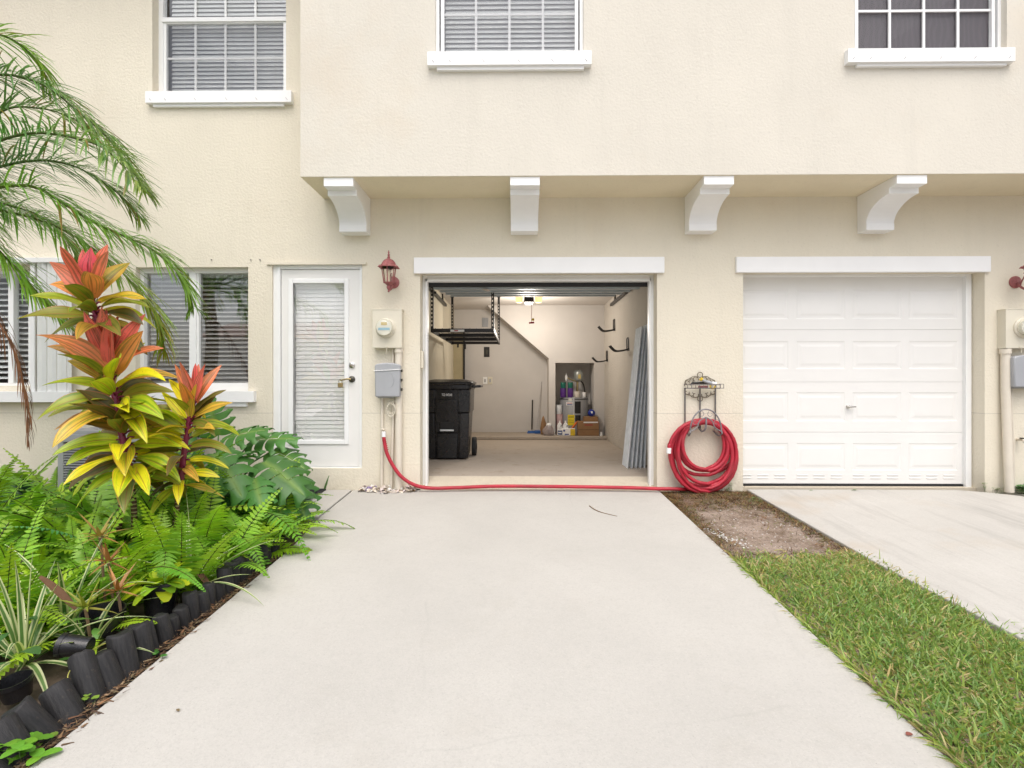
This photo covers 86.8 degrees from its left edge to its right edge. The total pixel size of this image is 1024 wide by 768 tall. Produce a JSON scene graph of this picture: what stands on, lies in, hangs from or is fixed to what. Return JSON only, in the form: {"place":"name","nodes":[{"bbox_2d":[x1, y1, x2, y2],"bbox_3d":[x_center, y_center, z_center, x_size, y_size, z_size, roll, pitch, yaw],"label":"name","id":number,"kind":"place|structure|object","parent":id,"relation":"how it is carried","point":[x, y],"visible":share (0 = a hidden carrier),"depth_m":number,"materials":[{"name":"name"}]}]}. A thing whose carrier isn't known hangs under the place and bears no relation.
{"place":"outdoors","nodes":[
{"label":"outdoors","id":0,"kind":"place"},
{"bbox_2d":[269,490,351,522],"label":"front walk","id":1,"kind":"structure","parent":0,"point":[327,502],"depth_m":5.22,"materials":[{"name":"concrete"}]},
{"bbox_2d":[30,490,955,767],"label":"driveway","id":2,"kind":"structure","parent":0,"point":[472,628],"depth_m":2.44,"materials":[{"name":"concrete"}]},
{"bbox_2d":[222,533,266,575],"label":"fern frond","id":3,"kind":"object","parent":2,"relation":"on","point":[256,554],"visible":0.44,"depth_m":3.46,"materials":[{"name":"green plant"}]},
{"bbox_2d":[234,510,310,560],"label":"fern frond","id":4,"kind":"object","parent":2,"relation":"on","point":[287,530],"visible":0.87,"depth_m":3.71,"materials":[{"name":"green plant"}]},
{"bbox_2d":[0,496,1023,716],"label":"ground","id":5,"kind":"structure","parent":0,"point":[54,673],"depth_m":2.51,"materials":[{"name":"soil"}]},
{"bbox_2d":[0,454,23,505],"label":"sword fern","id":6,"kind":"object","parent":5,"relation":"on","point":[6,469],"visible":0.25,"depth_m":4.37,"materials":[{"name":"green plant"}]},
{"bbox_2d":[0,669,33,704],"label":"nursery pot","id":7,"kind":"object","parent":5,"relation":"on","point":[16,687],"visible":0.98,"depth_m":2.20,"materials":[{"name":"black plastic"}]},
{"bbox_2d":[0,712,37,767],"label":"edging post","id":8,"kind":"object","parent":5,"relation":"on","point":[12,726],"visible":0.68,"depth_m":1.88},
{"bbox_2d":[0,455,57,486],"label":"sword fern","id":9,"kind":"object","parent":5,"relation":"on","point":[24,476],"visible":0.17,"depth_m":5.16,"materials":[{"name":"green plant"}]},
{"bbox_2d":[0,514,58,577],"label":"sword fern","id":10,"kind":"object","parent":5,"relation":"on","point":[18,534],"visible":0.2,"depth_m":3.42,"materials":[{"name":"green plant"}]},
{"bbox_2d":[0,731,62,765],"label":"weed","id":11,"kind":"object","parent":5,"relation":"on","point":[21,747],"visible":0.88,"depth_m":1.85,"materials":[{"name":"green plant"}]},
{"bbox_2d":[0,695,68,750],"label":"edging post","id":12,"kind":"object","parent":5,"relation":"on","point":[33,714],"visible":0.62,"depth_m":1.96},
{"bbox_2d":[0,478,84,552],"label":"sword fern","id":13,"kind":"object","parent":5,"relation":"on","point":[9,532],"visible":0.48,"depth_m":3.59,"materials":[{"name":"green plant"}]},
{"bbox_2d":[0,543,100,651],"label":"sword fern","id":14,"kind":"object","parent":5,"relation":"on","point":[25,591],"visible":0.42,"depth_m":2.56,"materials":[{"name":"green plant"}]},
{"bbox_2d":[2,448,116,547],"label":"sword fern","id":15,"kind":"object","parent":5,"relation":"on","point":[85,504],"visible":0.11,"depth_m":4.11,"materials":[{"name":"green plant"}]},
{"bbox_2d":[0,539,121,587],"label":"sword fern","id":16,"kind":"object","parent":5,"relation":"on","point":[34,561],"visible":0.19,"depth_m":2.97,"materials":[{"name":"green plant"}]},
{"bbox_2d":[0,499,126,633],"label":"sword fern","id":17,"kind":"object","parent":5,"relation":"on","point":[70,571],"visible":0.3,"depth_m":3.02,"materials":[{"name":"green plant"}]},
{"bbox_2d":[38,678,90,733],"bbox_3d":[-1.739,1.260,2.100,0.113,0.202,0.111,-34,-5,4],"label":"edging post","id":18,"kind":"object","parent":5,"relation":"on","point":[61,700],"visible":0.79,"depth_m":2.07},
{"bbox_2d":[53,632,95,657],"bbox_3d":[-1.874,1.118,2.316,0.130,0.101,0.102,0,0,1],"label":"nursery pot","id":19,"kind":"object","parent":5,"relation":"on","point":[80,643],"visible":0.83,"depth_m":2.29,"materials":[{"name":"black plastic"}]},
{"bbox_2d":[0,553,153,690],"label":"striped plant","id":20,"kind":"object","parent":5,"relation":"on","point":[23,634],"visible":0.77,"depth_m":2.41,"materials":[{"name":"green plant"}]},
{"bbox_2d":[38,575,76,611],"bbox_3d":[-2.135,0.989,2.545,0.151,0.189,0.025,0,0,-19],"label":"dry sheath","id":21,"kind":"object","parent":20,"relation":"on","point":[60,592],"visible":0.81,"depth_m":2.55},
{"bbox_2d":[0,569,156,678],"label":"sword fern","id":22,"kind":"object","parent":5,"relation":"on","point":[69,628],"visible":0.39,"depth_m":2.60,"materials":[{"name":"green plant"}]},
{"bbox_2d":[0,469,157,619],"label":"sword fern","id":23,"kind":"object","parent":5,"relation":"on","point":[71,528],"visible":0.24,"depth_m":3.52,"materials":[{"name":"green plant"}]},
{"bbox_2d":[0,482,162,544],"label":"sword fern","id":24,"kind":"object","parent":5,"relation":"on","point":[18,522],"visible":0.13,"depth_m":3.65,"materials":[{"name":"green plant"}]},
{"bbox_2d":[0,516,165,671],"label":"striped plant","id":25,"kind":"object","parent":5,"relation":"on","point":[63,608],"visible":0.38,"depth_m":2.75,"materials":[{"name":"green plant"}]},
{"bbox_2d":[55,579,117,636],"bbox_3d":[-1.965,1.091,2.496,0.227,0.366,0.256,0,0,-44],"label":"cordyline","id":26,"kind":"object","parent":5,"relation":"on","point":[81,603],"visible":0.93,"depth_m":2.51,"materials":[{"name":"green plant"}]},
{"bbox_2d":[67,649,107,715],"bbox_3d":[-1.734,1.231,2.211,0.100,0.275,0.096,-29,-12,15],"label":"edging post","id":27,"kind":"object","parent":5,"relation":"on","point":[85,672],"visible":0.74,"depth_m":2.19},
{"bbox_2d":[2,526,172,608],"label":"sword fern","id":28,"kind":"object","parent":5,"relation":"on","point":[79,556],"visible":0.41,"depth_m":2.95,"materials":[{"name":"green plant"}]},
{"bbox_2d":[32,539,143,597],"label":"sword fern","id":29,"kind":"object","parent":5,"relation":"on","point":[83,570],"visible":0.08,"depth_m":3.04,"materials":[{"name":"green plant"}]},
{"bbox_2d":[0,482,180,564],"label":"sword fern","id":30,"kind":"object","parent":5,"relation":"on","point":[47,518],"visible":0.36,"depth_m":3.48,"materials":[{"name":"green plant"}]},
{"bbox_2d":[40,590,153,652],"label":"striped plant","id":31,"kind":"object","parent":5,"relation":"on","point":[103,616],"visible":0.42,"depth_m":2.48,"materials":[{"name":"green plant"}]},
{"bbox_2d":[0,490,197,537],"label":"sword fern","id":32,"kind":"object","parent":5,"relation":"on","point":[17,516],"visible":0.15,"depth_m":3.56,"materials":[{"name":"green plant"}]},
{"bbox_2d":[78,600,126,638],"bbox_3d":[-1.979,1.147,2.619,0.187,0.127,0.186,0,0,1],"label":"nursery pot","id":33,"kind":"object","parent":5,"relation":"on","point":[113,623],"visible":0.58,"depth_m":2.61,"materials":[{"name":"black plastic"}]},
{"bbox_2d":[17,244,192,549],"bbox_3d":[-2.666,0.161,3.648,0.955,2.212,0.818,0,0,1],"label":"ti plant","id":34,"kind":"object","parent":5,"relation":"on","point":[108,351],"visible":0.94,"depth_m":3.56,"materials":[{"name":"multicoloured plant"}]},
{"bbox_2d":[0,23,210,450],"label":"palm tree","id":35,"kind":"object","parent":5,"relation":"on","point":[89,127],"visible":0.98,"depth_m":4.03,"materials":[{"name":"green plant"}]},
{"bbox_2d":[77,512,133,600],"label":"succulent","id":36,"kind":"object","parent":5,"relation":"on","point":[98,532],"visible":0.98,"depth_m":2.88,"materials":[{"name":"green plant"}]},
{"bbox_2d":[82,538,132,600],"bbox_3d":[-2.102,1.019,2.807,0.236,0.477,0.270,0,0,-27],"label":"cordyline","id":37,"kind":"object","parent":5,"relation":"on","point":[106,555],"visible":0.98,"depth_m":2.82,"materials":[{"name":"brown plant"}]},
{"bbox_2d":[96,649,127,698],"bbox_3d":[-1.724,1.247,2.298,0.115,0.220,0.111,-25,-4,8],"label":"edging post","id":38,"kind":"object","parent":5,"relation":"on","point":[112,673],"visible":0.49,"depth_m":2.28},
{"bbox_2d":[86,563,139,630],"bbox_3d":[-1.951,1.081,2.660,0.232,0.368,0.254,0,0,1],"label":"cordyline","id":39,"kind":"object","parent":5,"relation":"on","point":[118,586],"visible":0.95,"depth_m":2.68,"materials":[{"name":"brown plant"}]},
{"bbox_2d":[105,628,141,682],"bbox_3d":[-1.719,1.226,2.400,0.107,0.254,0.108,-17,-7,17],"label":"edging post","id":40,"kind":"object","parent":5,"relation":"on","point":[122,644],"visible":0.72,"depth_m":2.37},
{"bbox_2d":[25,487,223,595],"bbox_3d":[-2.511,1.000,3.554,1.139,0.521,1.301,0,0,-6],"label":"sword fern","id":41,"kind":"object","parent":5,"relation":"on","point":[63,565],"visible":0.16,"depth_m":3.35,"materials":[{"name":"green plant"}]},
{"bbox_2d":[58,425,205,504],"bbox_3d":[-3.528,0.790,5.092,0.837,0.799,0.810,0,0,1],"label":"air conditioner","id":42,"kind":"object","parent":5,"relation":"on","point":[63,467],"visible":0.04,"depth_m":4.70,"materials":[{"name":"grey metal"}]},
{"bbox_2d":[0,493,268,664],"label":"undergrowth","id":43,"kind":"object","parent":5,"relation":"on","point":[37,649],"visible":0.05,"depth_m":2.47,"materials":[{"name":"green plant"}]},
{"bbox_2d":[4,482,46,525],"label":"fern frond","id":44,"kind":"object","parent":43,"relation":"on","point":[35,498],"visible":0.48,"depth_m":3.74,"materials":[{"name":"green plant"}]},
{"bbox_2d":[128,620,155,671],"bbox_3d":[-1.705,1.221,2.495,0.090,0.239,0.092,-10,-2,2],"label":"edging post","id":45,"kind":"object","parent":5,"relation":"on","point":[142,635],"visible":0.68,"depth_m":2.47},
{"bbox_2d":[0,430,286,543],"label":"sword fern","id":46,"kind":"object","parent":5,"relation":"on","point":[61,502],"visible":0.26,"depth_m":3.99,"materials":[{"name":"green plant"}]},
{"bbox_2d":[51,434,241,566],"bbox_3d":[-2.888,0.805,4.001,1.408,0.908,1.548,0,0,13],"label":"sword fern","id":47,"kind":"object","parent":5,"relation":"on","point":[199,452],"visible":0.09,"depth_m":4.03,"materials":[{"name":"green plant"}]},
{"bbox_2d":[54,499,239,580],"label":"sword fern","id":48,"kind":"object","parent":5,"relation":"on","point":[138,528],"visible":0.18,"depth_m":3.22,"materials":[{"name":"green plant"}]},
{"bbox_2d":[14,542,296,767],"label":"leaf litter","id":49,"kind":"object","parent":5,"relation":"on","point":[68,729],"visible":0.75,"depth_m":2.30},
{"bbox_2d":[122,559,193,619],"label":"potted plant","id":50,"kind":"object","parent":5,"relation":"on","point":[168,590],"visible":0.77,"depth_m":2.84,"materials":[{"name":"green plant"}]},
{"bbox_2d":[68,500,256,607],"bbox_3d":[-2.132,0.945,3.239,1.193,0.700,1.085,0,0,-14],"label":"sword fern","id":51,"kind":"object","parent":5,"relation":"on","point":[188,561],"visible":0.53,"depth_m":3.04,"materials":[{"name":"green plant"}]},
{"bbox_2d":[147,532,187,603],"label":"fern frond","id":52,"kind":"object","parent":51,"relation":"attached to","point":[169,558],"visible":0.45,"depth_m":2.96,"materials":[{"name":"green plant"}]},
{"bbox_2d":[147,564,205,591],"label":"fern frond","id":53,"kind":"object","parent":51,"relation":"attached to","point":[179,571],"visible":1,"depth_m":2.75,"materials":[{"name":"green plant"}]},
{"bbox_2d":[71,481,255,540],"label":"sword fern","id":54,"kind":"object","parent":5,"relation":"on","point":[194,513],"visible":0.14,"depth_m":3.77,"materials":[{"name":"green plant"}]},
{"bbox_2d":[152,613,175,651],"bbox_3d":[-1.706,1.223,2.647,0.080,0.196,0.077,-11,2,6],"label":"edging post","id":55,"kind":"object","parent":5,"relation":"on","point":[164,629],"visible":0.75,"depth_m":2.62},
{"bbox_2d":[172,604,191,634],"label":"edging post","id":56,"kind":"object","parent":5,"relation":"on","point":[181,611],"visible":0.7,"depth_m":2.78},
{"bbox_2d":[92,495,276,605],"bbox_3d":[-1.824,0.976,3.183,0.927,0.715,0.948,0,0,1],"label":"striped plant","id":57,"kind":"object","parent":5,"relation":"on","point":[228,583],"visible":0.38,"depth_m":3.15,"materials":[{"name":"green plant"}]},
{"bbox_2d":[97,427,274,525],"bbox_3d":[-2.695,0.805,4.591,1.545,0.847,1.521,0,0,9],"label":"sword fern","id":58,"kind":"object","parent":5,"relation":"on","point":[145,497],"visible":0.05,"depth_m":4.25,"materials":[{"name":"green plant"}]},
{"bbox_2d":[134,362,238,529],"bbox_3d":[-2.280,0.544,3.774,0.712,1.397,0.595,0,0,21],"label":"ti plant","id":59,"kind":"object","parent":5,"relation":"on","point":[189,391],"visible":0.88,"depth_m":3.76,"materials":[{"name":"multicoloured plant"}]},
{"bbox_2d":[182,590,200,627],"bbox_3d":[-1.706,1.208,2.879,0.078,0.211,0.080,-6,0,10],"label":"edging post","id":60,"kind":"object","parent":5,"relation":"on","point":[190,599],"visible":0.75,"depth_m":2.86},
{"bbox_2d":[120,487,282,579],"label":"sword fern","id":61,"kind":"object","parent":5,"relation":"on","point":[246,546],"visible":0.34,"depth_m":3.52,"materials":[{"name":"green plant"}]},
{"bbox_2d":[198,590,211,619],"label":"edging post","id":62,"kind":"object","parent":5,"relation":"on","point":[204,602],"visible":0.42,"depth_m":2.94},
{"bbox_2d":[201,582,216,612],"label":"edging post","id":63,"kind":"object","parent":5,"relation":"on","point":[210,587],"visible":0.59,"depth_m":3.03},
{"bbox_2d":[212,580,225,606],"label":"edging post","id":64,"kind":"object","parent":5,"relation":"on","point":[220,590],"visible":0.59,"depth_m":3.10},
{"bbox_2d":[139,465,300,562],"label":"sword fern","id":65,"kind":"object","parent":5,"relation":"on","point":[190,500],"visible":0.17,"depth_m":3.95,"materials":[{"name":"green plant"}]},
{"bbox_2d":[192,503,229,544],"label":"fern frond","id":66,"kind":"object","parent":65,"relation":"on","point":[213,521],"visible":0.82,"depth_m":3.49,"materials":[{"name":"green plant"}]},
{"bbox_2d":[216,565,234,600],"bbox_3d":[-1.702,1.193,3.214,0.087,0.221,0.088,-8,-4,2],"label":"edging post","id":67,"kind":"object","parent":5,"relation":"on","point":[224,570],"visible":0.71,"depth_m":3.19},
{"bbox_2d":[177,397,321,537],"bbox_3d":[-2.305,0.673,4.678,1.437,1.100,1.165,0,0,1],"label":"monstera plant","id":68,"kind":"object","parent":5,"relation":"on","point":[240,493],"visible":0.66,"depth_m":4.42,"materials":[{"name":"green plant"}]},
{"bbox_2d":[191,509,329,558],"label":"sword fern","id":69,"kind":"object","parent":5,"relation":"on","point":[287,548],"visible":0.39,"depth_m":3.82,"materials":[{"name":"green plant"}]},
{"bbox_2d":[187,502,337,537],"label":"sword fern","id":70,"kind":"object","parent":5,"relation":"on","point":[227,529],"visible":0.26,"depth_m":3.81,"materials":[{"name":"green plant"}]},
{"bbox_2d":[244,459,354,536],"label":"sword fern","id":71,"kind":"object","parent":5,"relation":"on","point":[290,505],"visible":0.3,"depth_m":4.37,"materials":[{"name":"green plant"}]},
{"bbox_2d":[0,0,1023,495],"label":"townhouse","id":72,"kind":"structure","parent":5,"relation":"on","point":[794,228],"depth_m":5.60,"materials":[{"name":"beige paint"}]},
{"bbox_2d":[0,271,29,385],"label":"window","id":73,"kind":"structure","parent":72,"relation":"in","point":[13,294],"depth_m":5.74,"materials":[{"name":"white plastic"}]},
{"bbox_2d":[140,268,255,406],"bbox_3d":[-3.312,-0.493,5.715,1.305,1.452,0.270,0,0,1],"label":"window","id":74,"kind":"structure","parent":72,"relation":"in","point":[236,392],"depth_m":5.81,"materials":[{"name":"white plastic"}]},
{"bbox_2d":[145,0,293,107],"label":"window","id":75,"kind":"structure","parent":72,"relation":"in","point":[225,97],"depth_m":5.83,"materials":[{"name":"white plastic"}]},
{"bbox_2d":[276,269,359,465],"bbox_3d":[-2.028,-0.170,5.705,0.867,2.060,0.189,0,0,1],"label":"entry door","id":76,"kind":"structure","parent":72,"relation":"in","point":[321,308],"depth_m":5.74,"materials":[{"name":"white paint"}]},
{"bbox_2d":[380,398,383,486],"bbox_3d":[-1.345,0.607,5.595,0.040,0.967,0.032,0,0,1],"label":"conduit","id":77,"kind":"object","parent":72,"relation":"attached to","point":[381,442],"visible":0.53,"depth_m":5.58,"materials":[{"name":"beige paint"}]},
{"bbox_2d":[372,309,403,352],"bbox_3d":[-1.274,-0.542,5.509,0.312,0.446,0.217,0,0,1],"label":"electric meter","id":78,"kind":"object","parent":72,"relation":"attached to","point":[387,328],"visible":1,"depth_m":5.51,"materials":[{"name":"beige paint"}]},
{"bbox_2d":[374,363,402,397],"bbox_3d":[-1.260,-0.036,5.547,0.284,0.359,0.141,0,0,1],"label":"utility box","id":79,"kind":"object","parent":72,"relation":"attached to","point":[388,379],"visible":0.96,"depth_m":5.49,"materials":[{"name":"grey plastic"}]},
{"bbox_2d":[377,250,399,291],"bbox_3d":[-1.231,-1.127,5.454,0.197,0.420,0.323,0,0,1],"label":"wall lantern","id":80,"kind":"object","parent":72,"relation":"attached to","point":[389,265],"depth_m":5.39,"materials":[{"name":"red metal"}]},
{"bbox_2d":[390,398,394,488],"bbox_3d":[-1.236,0.607,5.595,0.058,0.968,0.029,0,0,1],"label":"conduit","id":81,"kind":"object","parent":72,"relation":"attached to","point":[392,450],"visible":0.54,"depth_m":5.58,"materials":[{"name":"beige paint"}]},
{"bbox_2d":[394,348,402,489],"bbox_3d":[-1.167,0.355,5.569,0.092,1.455,0.090,0,0,1],"label":"conduit","id":82,"kind":"object","parent":72,"relation":"attached to","point":[398,352],"visible":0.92,"depth_m":5.54,"materials":[{"name":"beige paint"}]},
{"bbox_2d":[453,344,462,378],"bbox_3d":[-1.045,-0.026,10.613,0.196,1.948,0.160,0,0,1],"label":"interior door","id":83,"kind":"structure","parent":72,"relation":"in","point":[457,352],"depth_m":10.53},
{"bbox_2d":[430,287,499,348],"bbox_3d":[-0.631,-1.027,8.058,0.845,0.884,2.200,0,0,1],"label":"storage rack","id":84,"kind":"object","parent":72,"relation":"hanging from","point":[452,338],"visible":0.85,"depth_m":7.67,"materials":[{"name":"black metal"}]},
{"bbox_2d":[427,0,591,71],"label":"window","id":85,"kind":"structure","parent":72,"relation":"in","point":[510,59],"depth_m":5.07,"materials":[{"name":"white plastic"}]},
{"bbox_2d":[429,286,647,305],"bbox_3d":[0.255,-1.257,7.500,2.850,0.425,3.395,0,0,1],"label":"garage door","id":86,"kind":"structure","parent":72,"relation":"in","point":[455,291],"depth_m":6.84,"materials":[{"name":"white metal"}]},
{"bbox_2d":[684,372,723,435],"bbox_3d":[1.956,0.203,5.477,0.378,0.655,0.179,0,0,1],"label":"hose rack","id":87,"kind":"object","parent":72,"relation":"attached to","point":[700,409],"visible":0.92,"depth_m":5.51,"materials":[{"name":"metal"}]},
{"bbox_2d":[382,418,738,493],"bbox_3d":[0.487,0.729,5.495,3.641,0.770,0.188,0,0,1],"label":"garden hose","id":88,"kind":"object","parent":87,"relation":"hanging from","point":[676,451],"visible":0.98,"depth_m":5.46,"materials":[{"name":"red rubber"}]},
{"bbox_2d":[743,277,962,485],"bbox_3d":[3.572,-0.030,5.742,2.419,2.227,0.091,0,0,1],"label":"garage door","id":89,"kind":"structure","parent":72,"relation":"in","point":[848,381],"depth_m":5.75,"materials":[{"name":"white paint"}]},
{"bbox_2d":[844,0,1014,67],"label":"window","id":90,"kind":"structure","parent":72,"relation":"in","point":[888,33],"depth_m":5.06,"materials":[{"name":"white plastic"}]},
{"bbox_2d":[999,349,1014,492],"bbox_3d":[5.010,0.369,5.483,0.109,1.451,0.113,0,0,1],"label":"conduit","id":91,"kind":"object","parent":72,"relation":"attached to","point":[1006,419],"visible":1,"depth_m":5.46,"materials":[{"name":"beige paint"}]},
{"bbox_2d":[997,309,1023,352],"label":"electric meter","id":92,"kind":"object","parent":72,"relation":"attached to","point":[1010,328],"visible":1,"depth_m":5.44,"materials":[{"name":"beige paint"}]},
{"bbox_2d":[1010,355,1023,388],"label":"utility box","id":93,"kind":"object","parent":72,"relation":"attached to","point":[1017,370],"visible":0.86,"depth_m":5.41,"materials":[{"name":"grey plastic"}]},
{"bbox_2d":[416,476,655,490],"bbox_3d":[0.269,1.080,5.756,2.520,0.140,0.318,0,0,1],"label":"garage threshold","id":94,"kind":"object","parent":5,"relation":"on","point":[533,480],"visible":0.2,"depth_m":5.80,"materials":[{"name":"concrete"}]},
{"bbox_2d":[429,440,647,476],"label":"garage floor","id":95,"kind":"structure","parent":0,"point":[600,458],"depth_m":7.02,"materials":[{"name":"concrete"}]},
{"bbox_2d":[429,379,482,457],"bbox_3d":[-0.803,0.471,7.530,0.772,1.070,0.820,0,0,1],"label":"wheeled bin","id":96,"kind":"object","parent":95,"relation":"on","point":[451,405],"visible":0.92,"depth_m":7.16,"materials":[{"name":"black plastic"}]},
{"bbox_2d":[471,432,606,439],"bbox_3d":[0.287,0.977,10.210,2.860,0.057,0.925,0,0,1],"label":"garage step","id":97,"kind":"object","parent":95,"relation":"on","point":[504,436],"visible":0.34,"depth_m":9.77,"materials":[{"name":"concrete"}]},
{"bbox_2d":[559,397,587,434],"bbox_3d":[1.183,0.595,10.365,0.546,0.706,0.549,0,0,1],"label":"water heater","id":98,"kind":"object","parent":97,"relation":"on","point":[574,409],"visible":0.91,"depth_m":10.12,"materials":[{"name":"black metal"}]},
{"bbox_2d":[577,421,598,435],"bbox_3d":[1.401,0.817,10.013,0.380,0.261,0.262,0,0,1],"label":"cardboard box","id":99,"kind":"object","parent":97,"relation":"on","point":[587,428],"visible":0.91,"depth_m":9.88,"materials":[{"name":"brown cardboard"}]},
{"bbox_2d":[622,326,642,468],"bbox_3d":[1.464,0.159,6.588,0.193,1.691,0.370,0,0,1],"label":"storm panel","id":100,"kind":"object","parent":95,"relation":"on","point":[632,398],"visible":1,"depth_m":6.55,"materials":[{"name":"metal"}]},
{"bbox_2d":[629,328,645,467],"bbox_3d":[1.509,0.169,6.593,0.177,1.670,0.370,0,0,1],"label":"storm panel","id":101,"kind":"object","parent":95,"relation":"on","point":[632,450],"visible":0.46,"depth_m":6.48,"materials":[{"name":"metal"}]},
{"bbox_2d":[633,325,647,468],"bbox_3d":[1.553,0.147,6.599,0.160,1.715,0.370,0,0,1],"label":"storm panel","id":102,"kind":"object","parent":95,"relation":"on","point":[635,462],"visible":0.59,"depth_m":6.48,"materials":[{"name":"metal"}]},
{"bbox_2d":[637,324,647,468],"bbox_3d":[1.595,0.141,6.604,0.139,1.727,0.370,0,0,1],"label":"storm panel","id":103,"kind":"object","parent":95,"relation":"on","point":[640,453],"visible":0.42,"depth_m":6.49,"materials":[{"name":"metal"}]},
{"bbox_2d":[642,324,647,467],"bbox_3d":[1.627,0.135,6.610,0.098,1.739,0.370,0,0,1],"label":"storm panel","id":104,"kind":"object","parent":95,"relation":"on","point":[645,441],"visible":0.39,"depth_m":6.49,"materials":[{"name":"metal"}]},
{"bbox_2d":[662,491,1023,767],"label":"dirt strip","id":105,"kind":"object","parent":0,"point":[747,525],"visible":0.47,"depth_m":4.15,"materials":[{"name":"soil"}]},
{"bbox_2d":[660,490,889,577],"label":"dry grass","id":106,"kind":"structure","parent":105,"relation":"on","point":[673,500],"depth_m":4.85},
{"bbox_2d":[724,546,1023,767],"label":"grass","id":107,"kind":"structure","parent":0,"point":[959,639],"depth_m":2.54,"materials":[{"name":"plant"}]},
{"bbox_2d":[748,489,1023,641],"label":"neighbour driveway","id":108,"kind":"structure","parent":0,"point":[966,547],"depth_m":4.16,"materials":[{"name":"concrete"}]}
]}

